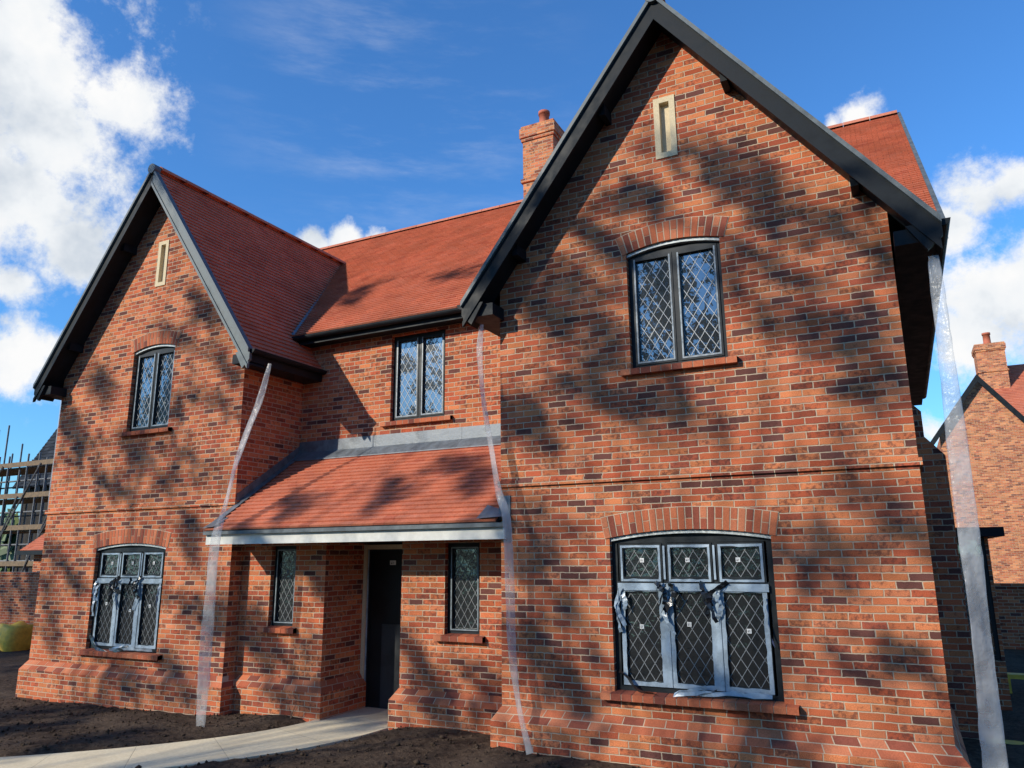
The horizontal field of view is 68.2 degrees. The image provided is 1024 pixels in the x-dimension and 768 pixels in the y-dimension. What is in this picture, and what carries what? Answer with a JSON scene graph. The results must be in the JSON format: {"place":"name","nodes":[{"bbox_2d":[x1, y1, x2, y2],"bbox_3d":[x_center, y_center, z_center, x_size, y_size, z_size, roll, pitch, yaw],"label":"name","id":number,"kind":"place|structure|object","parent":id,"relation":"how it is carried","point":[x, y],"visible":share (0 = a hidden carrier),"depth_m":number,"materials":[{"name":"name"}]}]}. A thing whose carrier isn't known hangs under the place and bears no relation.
{"place":"outdoors","nodes":[
{"label":"outdoors","id":0,"kind":"place"},
{"bbox_2d":[0,707,387,767],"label":"path","id":1,"kind":"structure","parent":0,"point":[347,726],"depth_m":8.27,"materials":[{"name":"beige concrete"}]},
{"bbox_2d":[0,640,1023,767],"bbox_3d":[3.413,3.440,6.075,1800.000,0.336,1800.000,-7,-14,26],"label":"ground","id":2,"kind":"structure","parent":0,"point":[1007,724],"depth_m":8.58,"materials":[{"name":"soil"}]},
{"bbox_2d":[0,509,18,571],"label":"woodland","id":3,"kind":"object","parent":2,"relation":"on","point":[3,549],"visible":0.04,"depth_m":38.98,"materials":[{"name":"green plant"}]},
{"bbox_2d":[0,621,32,651],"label":"bulk bag","id":4,"kind":"object","parent":2,"relation":"on","point":[16,636],"visible":0.69,"depth_m":18.75,"materials":[{"name":"yellow plastic"}]},
{"bbox_2d":[0,572,39,624],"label":"garden wall","id":5,"kind":"structure","parent":2,"relation":"on","point":[18,594],"depth_m":19.86,"materials":[{"name":"brick"}]},
{"bbox_2d":[0,425,53,571],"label":"scaffolding","id":6,"kind":"object","parent":2,"relation":"on","point":[40,527],"visible":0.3,"depth_m":23.97,"materials":[{"name":"grey metal"}]},
{"bbox_2d":[16,533,44,571],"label":"outbuilding","id":7,"kind":"structure","parent":2,"relation":"on","point":[35,547],"depth_m":22.14,"materials":[{"name":"brick"}]},
{"bbox_2d":[12,428,57,571],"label":"slate house","id":8,"kind":"structure","parent":2,"relation":"on","point":[48,448],"depth_m":32.73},
{"bbox_2d":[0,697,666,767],"bbox_3d":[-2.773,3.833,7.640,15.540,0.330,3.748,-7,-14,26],"label":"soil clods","id":9,"kind":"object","parent":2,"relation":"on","point":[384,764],"visible":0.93,"depth_m":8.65,"materials":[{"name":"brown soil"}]},
{"bbox_2d":[15,0,1012,767],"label":"brick house","id":10,"kind":"structure","parent":2,"relation":"on","point":[605,440],"depth_m":8.49,"materials":[{"name":"red brick"}]},
{"bbox_2d":[75,528,171,660],"bbox_3d":[-5.822,3.136,11.447,1.838,1.873,0.211,-7,-14,26],"label":"window","id":11,"kind":"structure","parent":10,"relation":"in","point":[127,595],"depth_m":11.45,"materials":[{"name":"glass"}]},
{"bbox_2d":[117,330,181,436],"bbox_3d":[-5.755,-0.024,12.124,1.204,1.692,0.208,-7,-14,26],"label":"window","id":12,"kind":"structure","parent":10,"relation":"in","point":[155,363],"depth_m":12.17,"materials":[{"name":"clear glass"}]},
{"bbox_2d":[257,546,296,633],"bbox_3d":[-3.151,2.812,10.394,0.635,1.146,0.213,-7,-14,26],"label":"window","id":13,"kind":"structure","parent":10,"relation":"in","point":[285,560],"depth_m":10.44,"materials":[{"name":"clear glass"}]},
{"bbox_2d":[360,544,401,708],"bbox_3d":[-1.546,3.380,10.393,1.209,2.300,0.120,-7,-14,26],"label":"door","id":14,"kind":"structure","parent":10,"relation":"in","point":[382,568],"depth_m":10.54,"materials":[{"name":"wood"}]},
{"bbox_2d":[380,329,452,426],"bbox_3d":[-1.395,-0.093,11.303,1.234,1.401,0.207,-7,-14,26],"label":"window","id":15,"kind":"structure","parent":10,"relation":"in","point":[419,359],"depth_m":11.35,"materials":[{"name":"clear glass"}]},
{"bbox_2d":[433,543,484,642],"bbox_3d":[-0.604,2.504,9.137,0.677,1.146,0.212,-7,-14,26],"label":"window","id":16,"kind":"structure","parent":10,"relation":"in","point":[463,558],"depth_m":9.18,"materials":[{"name":"clear glass"}]},
{"bbox_2d":[615,216,737,376],"bbox_3d":[1.716,-0.944,7.972,1.238,1.662,0.207,-7,-14,26],"label":"window","id":17,"kind":"structure","parent":10,"relation":"in","point":[677,309],"depth_m":7.99,"materials":[{"name":"clear glass"}]},
{"bbox_2d":[600,506,799,715],"bbox_3d":[1.721,2.107,7.280,1.837,1.839,0.213,-7,-14,26],"label":"window","id":18,"kind":"structure","parent":10,"relation":"in","point":[693,620],"depth_m":7.27,"materials":[{"name":"glass"}]},
{"bbox_2d":[931,332,1023,582],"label":"neighbour house","id":19,"kind":"structure","parent":2,"relation":"on","point":[980,434],"depth_m":32.01,"materials":[{"name":"orange brick"}]},
{"bbox_2d":[985,738,1023,744],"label":"timber board","id":20,"kind":"object","parent":2,"relation":"on","point":[994,741],"visible":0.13,"depth_m":7.80,"materials":[{"name":"green wood"}]},
{"bbox_2d":[994,583,1023,649],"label":"garden wall","id":21,"kind":"structure","parent":2,"relation":"on","point":[1010,600],"depth_m":15.87,"materials":[{"name":"brick"}]},
{"bbox_2d":[1007,672,1023,692],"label":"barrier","id":22,"kind":"object","parent":2,"relation":"on","point":[1015,675],"visible":0.16,"depth_m":10.85,"materials":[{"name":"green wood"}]},
{"bbox_2d":[0,0,1023,515],"label":"sky","id":23,"kind":"structure","parent":0,"point":[327,122],"materials":[{"name":"blue"}]}
]}

